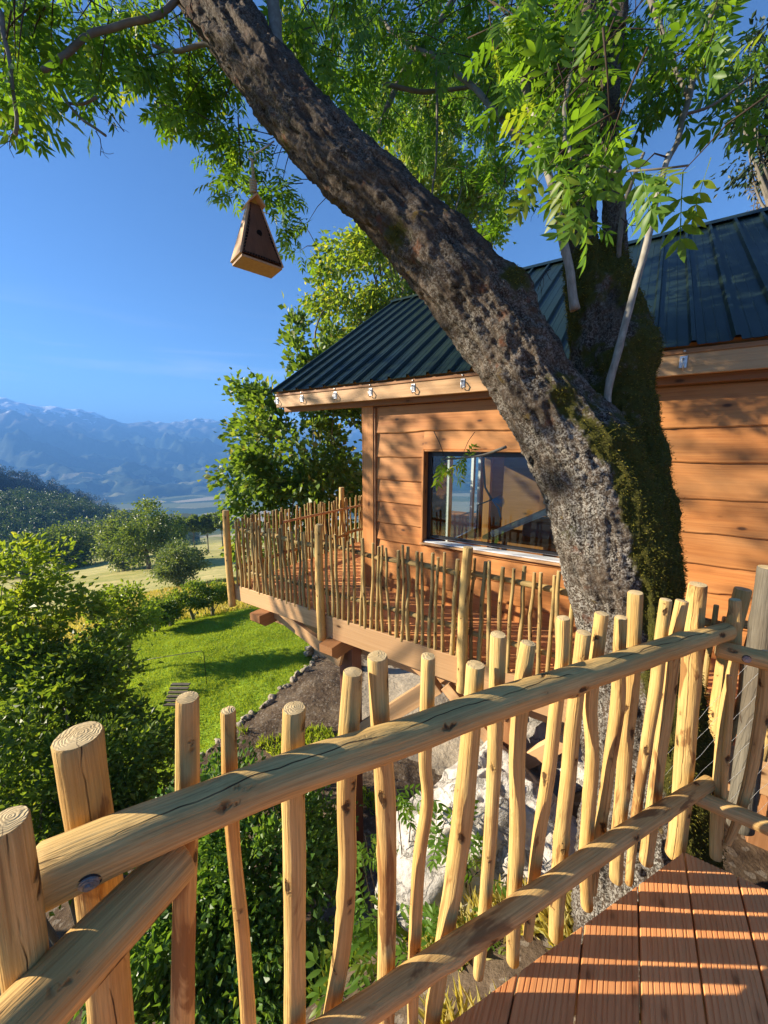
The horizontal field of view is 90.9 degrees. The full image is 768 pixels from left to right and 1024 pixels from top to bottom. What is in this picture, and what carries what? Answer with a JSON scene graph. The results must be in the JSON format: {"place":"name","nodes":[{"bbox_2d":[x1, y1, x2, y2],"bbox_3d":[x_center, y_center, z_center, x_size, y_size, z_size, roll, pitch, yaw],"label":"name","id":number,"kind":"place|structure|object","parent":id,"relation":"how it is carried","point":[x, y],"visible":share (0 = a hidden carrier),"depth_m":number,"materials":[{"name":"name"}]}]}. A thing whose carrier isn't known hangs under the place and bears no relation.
{"place":"outdoors","nodes":[
{"label":"outdoors","id":0,"kind":"place"},
{"bbox_2d":[0,476,80,503],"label":"wooded hill","id":1,"kind":"structure","parent":0,"point":[23,485],"depth_m":431.56,"materials":[{"name":"green plant"}]},
{"bbox_2d":[0,464,151,515],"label":"distant forest","id":2,"kind":"object","parent":1,"relation":"on","point":[24,481],"visible":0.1,"depth_m":438.43,"materials":[{"name":"green plant"}]},
{"bbox_2d":[0,499,199,551],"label":"wooded slope","id":3,"kind":"structure","parent":0,"point":[186,515],"depth_m":236.29,"materials":[{"name":"green plant"}]},
{"bbox_2d":[0,486,206,561],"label":"distant forest","id":4,"kind":"object","parent":3,"relation":"on","point":[14,507],"visible":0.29,"depth_m":217.56,"materials":[{"name":"green plant"}]},
{"bbox_2d":[0,397,478,503],"bbox_3d":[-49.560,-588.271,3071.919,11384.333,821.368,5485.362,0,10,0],"label":"mountain","id":5,"kind":"structure","parent":0,"point":[107,459],"depth_m":2900.26,"materials":[{"name":"blue stone"}]},
{"bbox_2d":[236,723,375,883],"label":"slope grass","id":6,"kind":"structure","parent":0,"point":[326,732],"depth_m":8.53,"materials":[{"name":"green plant"}]},
{"bbox_2d":[0,490,767,1023],"bbox_3d":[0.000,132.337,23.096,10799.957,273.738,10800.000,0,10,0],"label":"ground","id":7,"kind":"structure","parent":0,"point":[314,690],"depth_m":9.78,"materials":[{"name":"green plant"}]},
{"bbox_2d":[0,531,68,577],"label":"broadleaf tree","id":8,"kind":"object","parent":7,"relation":"on","point":[12,538],"visible":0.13,"depth_m":83.03,"materials":[{"name":"green plant"}]},
{"bbox_2d":[0,530,121,777],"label":"hazel shrub","id":9,"kind":"object","parent":7,"relation":"on","point":[32,595],"visible":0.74,"depth_m":6.69,"materials":[{"name":"green plant"}]},
{"bbox_2d":[38,515,103,568],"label":"broadleaf tree","id":10,"kind":"object","parent":7,"relation":"on","point":[82,542],"visible":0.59,"depth_m":87.58,"materials":[{"name":"green plant"}]},
{"bbox_2d":[0,608,174,818],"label":"hazel shrub","id":11,"kind":"object","parent":7,"relation":"on","point":[91,675],"visible":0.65,"depth_m":5.77,"materials":[{"name":"green plant"}]},
{"bbox_2d":[0,692,174,944],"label":"hazel shrub","id":12,"kind":"object","parent":7,"relation":"on","point":[125,778],"visible":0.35,"depth_m":4.82,"materials":[{"name":"green plant"}]},
{"bbox_2d":[86,509,147,572],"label":"broadleaf tree","id":13,"kind":"object","parent":7,"relation":"on","point":[104,554],"visible":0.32,"depth_m":61.61,"materials":[{"name":"green plant"}]},
{"bbox_2d":[73,578,170,668],"bbox_3d":[-8.244,3.778,12.104,2.573,3.385,2.236,0,10,0],"label":"plum sapling","id":14,"kind":"object","parent":7,"relation":"on","point":[134,625],"visible":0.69,"depth_m":11.98,"materials":[{"name":"green plant"}]},
{"bbox_2d":[0,574,256,649],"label":"meadow grass","id":15,"kind":"structure","parent":7,"relation":"on","point":[220,608],"depth_m":19.79,"materials":[{"name":"plant"}]},
{"bbox_2d":[100,494,188,570],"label":"broadleaf tree","id":16,"kind":"object","parent":7,"relation":"on","point":[137,539],"visible":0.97,"depth_m":58.09,"materials":[{"name":"green plant"}]},
{"bbox_2d":[0,606,311,842],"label":"lawn grass","id":17,"kind":"structure","parent":7,"relation":"on","point":[220,617],"depth_m":12.56,"materials":[{"name":"green plant"}]},
{"bbox_2d":[135,596,183,631],"bbox_3d":[-9.329,4.379,15.632,1.843,1.677,1.829,-2,10,-11],"label":"fruit tree","id":18,"kind":"object","parent":7,"relation":"on","point":[167,610],"visible":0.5,"depth_m":15.55,"materials":[{"name":"green plant"}]},
{"bbox_2d":[138,586,201,625],"bbox_3d":[-9.197,4.282,16.386,2.325,1.953,2.038,0,10,0],"label":"fruit tree","id":19,"kind":"object","parent":7,"relation":"on","point":[182,597],"visible":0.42,"depth_m":16.37,"materials":[{"name":"green plant"}]},
{"bbox_2d":[140,651,206,705],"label":"garden steps","id":20,"kind":"structure","parent":7,"relation":"on","point":[174,692],"depth_m":10.54,"materials":[{"name":"wood"}]},
{"bbox_2d":[143,536,214,587],"bbox_3d":[-20.548,5.202,37.581,6.292,5.668,5.860,0,10,0],"label":"willow bush","id":21,"kind":"object","parent":7,"relation":"on","point":[174,565],"visible":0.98,"depth_m":36.66,"materials":[{"name":"green plant"}]},
{"bbox_2d":[175,517,188,541],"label":"broadleaf tree","id":22,"kind":"object","parent":7,"relation":"on","point":[182,519],"visible":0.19,"depth_m":87.39,"materials":[{"name":"green plant"}]},
{"bbox_2d":[183,514,199,547],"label":"broadleaf tree","id":23,"kind":"object","parent":7,"relation":"on","point":[191,522],"visible":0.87,"depth_m":86.99,"materials":[{"name":"green plant"}]},
{"bbox_2d":[166,578,221,619],"bbox_3d":[-8.640,4.108,17.271,2.190,2.278,2.312,6,11,30],"label":"fruit tree","id":24,"kind":"object","parent":7,"relation":"on","point":[198,587],"visible":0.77,"depth_m":17.23,"materials":[{"name":"green plant"}]},
{"bbox_2d":[196,513,216,551],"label":"broadleaf tree","id":25,"kind":"object","parent":7,"relation":"on","point":[205,528],"visible":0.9,"depth_m":87.27,"materials":[{"name":"green plant"}]},
{"bbox_2d":[192,576,227,615],"bbox_3d":[-8.222,4.194,18.010,2.137,2.162,1.861,0,10,0],"label":"fruit tree","id":26,"kind":"object","parent":7,"relation":"on","point":[224,596],"visible":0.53,"depth_m":17.99,"materials":[{"name":"green plant"}]},
{"bbox_2d":[67,730,367,1023],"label":"privet bush","id":27,"kind":"object","parent":7,"relation":"on","point":[216,982],"visible":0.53,"depth_m":3.33,"materials":[{"name":"green plant"}]},
{"bbox_2d":[214,738,220,743],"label":"edging stone","id":28,"kind":"object","parent":7,"relation":"on","point":[218,741],"visible":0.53,"depth_m":8.69,"materials":[{"name":"grey stone"}]},
{"bbox_2d":[206,508,233,550],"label":"broadleaf tree","id":29,"kind":"object","parent":7,"relation":"on","point":[216,520],"visible":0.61,"depth_m":86.72,"materials":[{"name":"green plant"}]},
{"bbox_2d":[236,720,243,726],"bbox_3d":[-3.493,5.169,9.163,0.206,0.162,0.250,5,11,26],"label":"edging stone","id":30,"kind":"object","parent":7,"relation":"on","point":[239,724],"visible":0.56,"depth_m":9.12,"materials":[{"name":"grey stone"}]},
{"bbox_2d":[240,714,251,720],"bbox_3d":[-3.424,5.130,9.344,0.315,0.211,0.237,-7,12,-35],"label":"edging stone","id":31,"kind":"object","parent":7,"relation":"on","point":[246,717],"visible":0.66,"depth_m":9.33,"materials":[{"name":"grey stone"}]},
{"bbox_2d":[262,698,273,706],"bbox_3d":[-3.035,5.032,9.884,0.330,0.232,0.231,-8,13,-37],"label":"edging stone","id":32,"kind":"object","parent":7,"relation":"on","point":[269,701],"visible":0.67,"depth_m":9.82,"materials":[{"name":"grey stone"}]},
{"bbox_2d":[268,694,275,699],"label":"edging stone","id":33,"kind":"object","parent":7,"relation":"on","point":[271,696],"visible":0.69,"depth_m":10.10,"materials":[{"name":"grey stone"}]},
{"bbox_2d":[195,291,362,571],"bbox_3d":[-2.009,0.000,9.432,4.852,10.486,3.957,0,10,0],"label":"maple tree","id":34,"kind":"object","parent":7,"relation":"on","point":[268,485],"visible":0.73,"depth_m":8.53,"materials":[{"name":"green plant"}]},
{"bbox_2d":[290,676,296,682],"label":"edging stone","id":35,"kind":"object","parent":7,"relation":"on","point":[293,679],"visible":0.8,"depth_m":10.75,"materials":[{"name":"grey stone"}]},
{"bbox_2d":[293,670,300,677],"bbox_3d":[-2.538,4.730,10.980,0.197,0.200,0.326,4,11,23],"label":"edging stone","id":36,"kind":"object","parent":7,"relation":"on","point":[297,673],"visible":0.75,"depth_m":10.95,"materials":[{"name":"grey stone"}]},
{"bbox_2d":[300,666,309,671],"bbox_3d":[-2.337,4.721,11.211,0.308,0.217,0.216,-7,12,-35],"label":"edging stone","id":37,"kind":"object","parent":7,"relation":"on","point":[305,669],"visible":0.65,"depth_m":11.17,"materials":[{"name":"grey stone"}]},
{"bbox_2d":[303,645,326,657],"bbox_3d":[-1.685,4.546,13.139,1.348,0.610,2.126,4,11,20],"label":"rock","id":38,"kind":"object","parent":7,"relation":"on","point":[310,650],"visible":0.12,"depth_m":12.36,"materials":[{"name":"stone"}]},
{"bbox_2d":[306,897,400,1018],"bbox_3d":[-0.176,3.007,2.529,0.737,0.350,0.648,0,10,0],"label":"ash seedling","id":39,"kind":"object","parent":7,"relation":"on","point":[354,980],"visible":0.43,"depth_m":2.48,"materials":[{"name":"green plant"}]},
{"bbox_2d":[306,916,407,1006],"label":"undergrowth","id":40,"kind":"object","parent":7,"relation":"on","point":[309,989],"visible":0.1,"depth_m":2.98,"materials":[{"name":"green plant"}]},
{"bbox_2d":[356,834,398,918],"bbox_3d":[-0.044,3.237,3.227,0.590,1.058,0.407,0,10,0],"label":"ash seedling","id":41,"kind":"object","parent":7,"relation":"on","point":[359,854],"visible":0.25,"depth_m":3.19,"materials":[{"name":"green plant"}]},
{"bbox_2d":[335,873,426,976],"bbox_3d":[-0.012,2.871,2.658,0.611,0.423,0.518,5,11,29],"label":"ash seedling","id":42,"kind":"object","parent":7,"relation":"on","point":[400,931],"visible":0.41,"depth_m":2.61,"materials":[{"name":"green plant"}]},
{"bbox_2d":[0,0,767,1019],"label":"ash tree","id":43,"kind":"object","parent":7,"relation":"on","point":[584,426],"visible":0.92,"depth_m":2.09,"materials":[{"name":"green plant"}]},
{"bbox_2d":[230,140,283,277],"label":"bird house","id":44,"kind":"structure","parent":43,"relation":"hanging from","point":[255,250],"depth_m":2.28,"materials":[{"name":"wood"}]},
{"bbox_2d":[296,35,531,428],"bbox_3d":[1.130,-5.726,14.519,9.295,20.866,5.651,-6,12,-31],"label":"tall tree","id":45,"kind":"object","parent":7,"relation":"on","point":[363,253],"visible":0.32,"depth_m":12.87,"materials":[{"name":"green plant"}]},
{"bbox_2d":[395,780,445,872],"bbox_3d":[0.272,2.740,2.848,0.422,1.302,0.546,0,10,0],"label":"ash seedling","id":46,"kind":"object","parent":7,"relation":"on","point":[404,803],"visible":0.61,"depth_m":2.80,"materials":[{"name":"green plant"}]},
{"bbox_2d":[395,901,466,970],"bbox_3d":[0.272,2.717,2.322,0.491,0.456,0.472,7,12,36],"label":"ash seedling","id":47,"kind":"object","parent":7,"relation":"on","point":[429,926],"visible":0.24,"depth_m":2.38,"materials":[{"name":"green plant"}]},
{"bbox_2d":[428,800,506,901],"bbox_3d":[0.554,2.463,2.663,0.561,0.737,0.539,0,10,0],"label":"ash seedling","id":48,"kind":"object","parent":7,"relation":"on","point":[479,838],"visible":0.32,"depth_m":2.56,"materials":[{"name":"green plant"}]},
{"bbox_2d":[374,741,577,943],"bbox_3d":[1.042,3.225,3.309,2.258,2.309,1.836,0,10,0],"label":"boulder","id":49,"kind":"object","parent":7,"relation":"on","point":[444,787],"visible":0.2,"depth_m":2.86,"materials":[{"name":"stone"}]},
{"bbox_2d":[461,907,505,954],"bbox_3d":[0.707,2.724,2.355,0.506,0.612,0.457,0,10,0],"label":"ash seedling","id":50,"kind":"object","parent":7,"relation":"on","point":[476,915],"visible":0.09,"depth_m":2.20,"materials":[{"name":"green plant"}]},
{"bbox_2d":[235,207,767,900],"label":"timber cabin","id":51,"kind":"object","parent":7,"relation":"on","point":[401,373],"visible":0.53,"depth_m":4.22,"materials":[{"name":"wood"}]},
{"bbox_2d":[237,487,362,582],"bbox_3d":[-0.067,0.043,8.389,0.174,1.422,7.406,6,12,33],"label":"stick railing","id":52,"kind":"object","parent":51,"relation":"on","point":[342,510],"visible":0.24,"depth_m":6.59,"materials":[{"name":"brown wood"}]},
{"bbox_2d":[432,456,481,541],"bbox_3d":[1.315,-0.396,7.441,0.060,2.079,3.380,6,12,33],"label":"glazed door","id":53,"kind":"structure","parent":51,"relation":"in","point":[442,498],"depth_m":7.31,"materials":[{"name":"clear glass"}]},
{"bbox_2d":[476,457,504,532],"bbox_3d":[1.427,-0.415,5.053,0.394,1.482,0.066,9,13,41],"label":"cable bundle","id":54,"kind":"object","parent":51,"relation":"hanging from","point":[498,499],"visible":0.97,"depth_m":5.07,"materials":[{"name":"plastic"}]},
{"bbox_2d":[420,450,560,566],"bbox_3d":[1.200,-0.106,4.246,1.685,1.169,0.188,6,12,33],"label":"window","id":55,"kind":"structure","parent":51,"relation":"in","point":[427,455],"depth_m":4.47,"materials":[{"name":"wood"}]},
{"bbox_2d":[222,510,767,760],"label":"stick railing","id":56,"kind":"object","parent":51,"relation":"attached to","point":[466,574],"visible":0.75,"depth_m":3.75,"materials":[{"name":"brown wood"}]},
{"bbox_2d":[482,527,555,549],"bbox_3d":[1.828,0.711,4.737,1.050,0.829,0.600,6,12,33],"label":"workbench","id":57,"kind":"object","parent":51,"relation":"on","point":[514,536],"visible":0.22,"depth_m":4.56,"materials":[{"name":"brown wood"}]},
{"bbox_2d":[490,508,546,536],"bbox_3d":[1.726,0.089,4.545,0.850,0.509,0.145,4,11,22],"label":"white plank","id":58,"kind":"object","parent":57,"relation":"on","point":[519,522],"visible":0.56,"depth_m":4.53,"materials":[{"name":"white wood"}]},
{"bbox_2d":[522,515,553,539],"bbox_3d":[2.000,0.171,4.612,0.530,0.272,0.300,6,12,33],"label":"tool crate","id":59,"kind":"object","parent":57,"relation":"on","point":[539,528],"visible":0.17,"depth_m":4.54,"materials":[{"name":"plastic"}]},
{"bbox_2d":[667,565,767,835],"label":"weathered post","id":60,"kind":"object","parent":51,"relation":"attached to","point":[757,632],"visible":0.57,"depth_m":1.56,"materials":[{"name":"grey wood"}]},
{"bbox_2d":[526,716,583,796],"bbox_3d":[2.145,2.617,3.996,1.948,1.558,1.497,0,10,0],"label":"boulder","id":61,"kind":"object","parent":7,"relation":"on","point":[536,731],"visible":0.03,"depth_m":3.67,"materials":[{"name":"stone"}]},
{"bbox_2d":[450,853,767,1023],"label":"viewing deck","id":62,"kind":"structure","parent":7,"relation":"on","point":[664,924],"depth_m":1.11,"materials":[{"name":"brown wood"}]},
{"bbox_2d":[0,845,194,1023],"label":"side rail","id":63,"kind":"object","parent":62,"relation":"on","point":[63,978],"visible":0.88,"depth_m":0.49,"materials":[{"name":"brown wood"}]},
{"bbox_2d":[0,581,736,1023],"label":"pole railing","id":64,"kind":"object","parent":62,"relation":"attached to","point":[92,853],"visible":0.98,"depth_m":0.85,"materials":[{"name":"brown wood"}]},
{"bbox_2d":[695,598,767,861],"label":"pole railing","id":65,"kind":"object","parent":62,"relation":"attached to","point":[733,653],"visible":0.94,"depth_m":1.28,"materials":[{"name":"brown wood"}]},
{"bbox_2d":[703,10,767,207],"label":"walnut tree","id":66,"kind":"object","parent":7,"relation":"on","point":[762,176],"visible":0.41,"depth_m":9.07,"materials":[{"name":"green plant"}]},
{"bbox_2d":[745,154,767,211],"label":"conifer","id":67,"kind":"object","parent":7,"relation":"on","point":[757,202],"visible":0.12,"depth_m":19.84,"materials":[{"name":"green plant"}]},
{"bbox_2d":[0,0,767,426],"label":"sky","id":68,"kind":"structure","parent":0,"point":[123,299],"materials":[{"name":"blue"}]},
{"bbox_2d":[404,873,639,1023],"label":"dry grass","id":69,"kind":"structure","parent":0,"point":[447,1015],"depth_m":2.22,"materials":[{"name":"yellow plant"}]}
]}

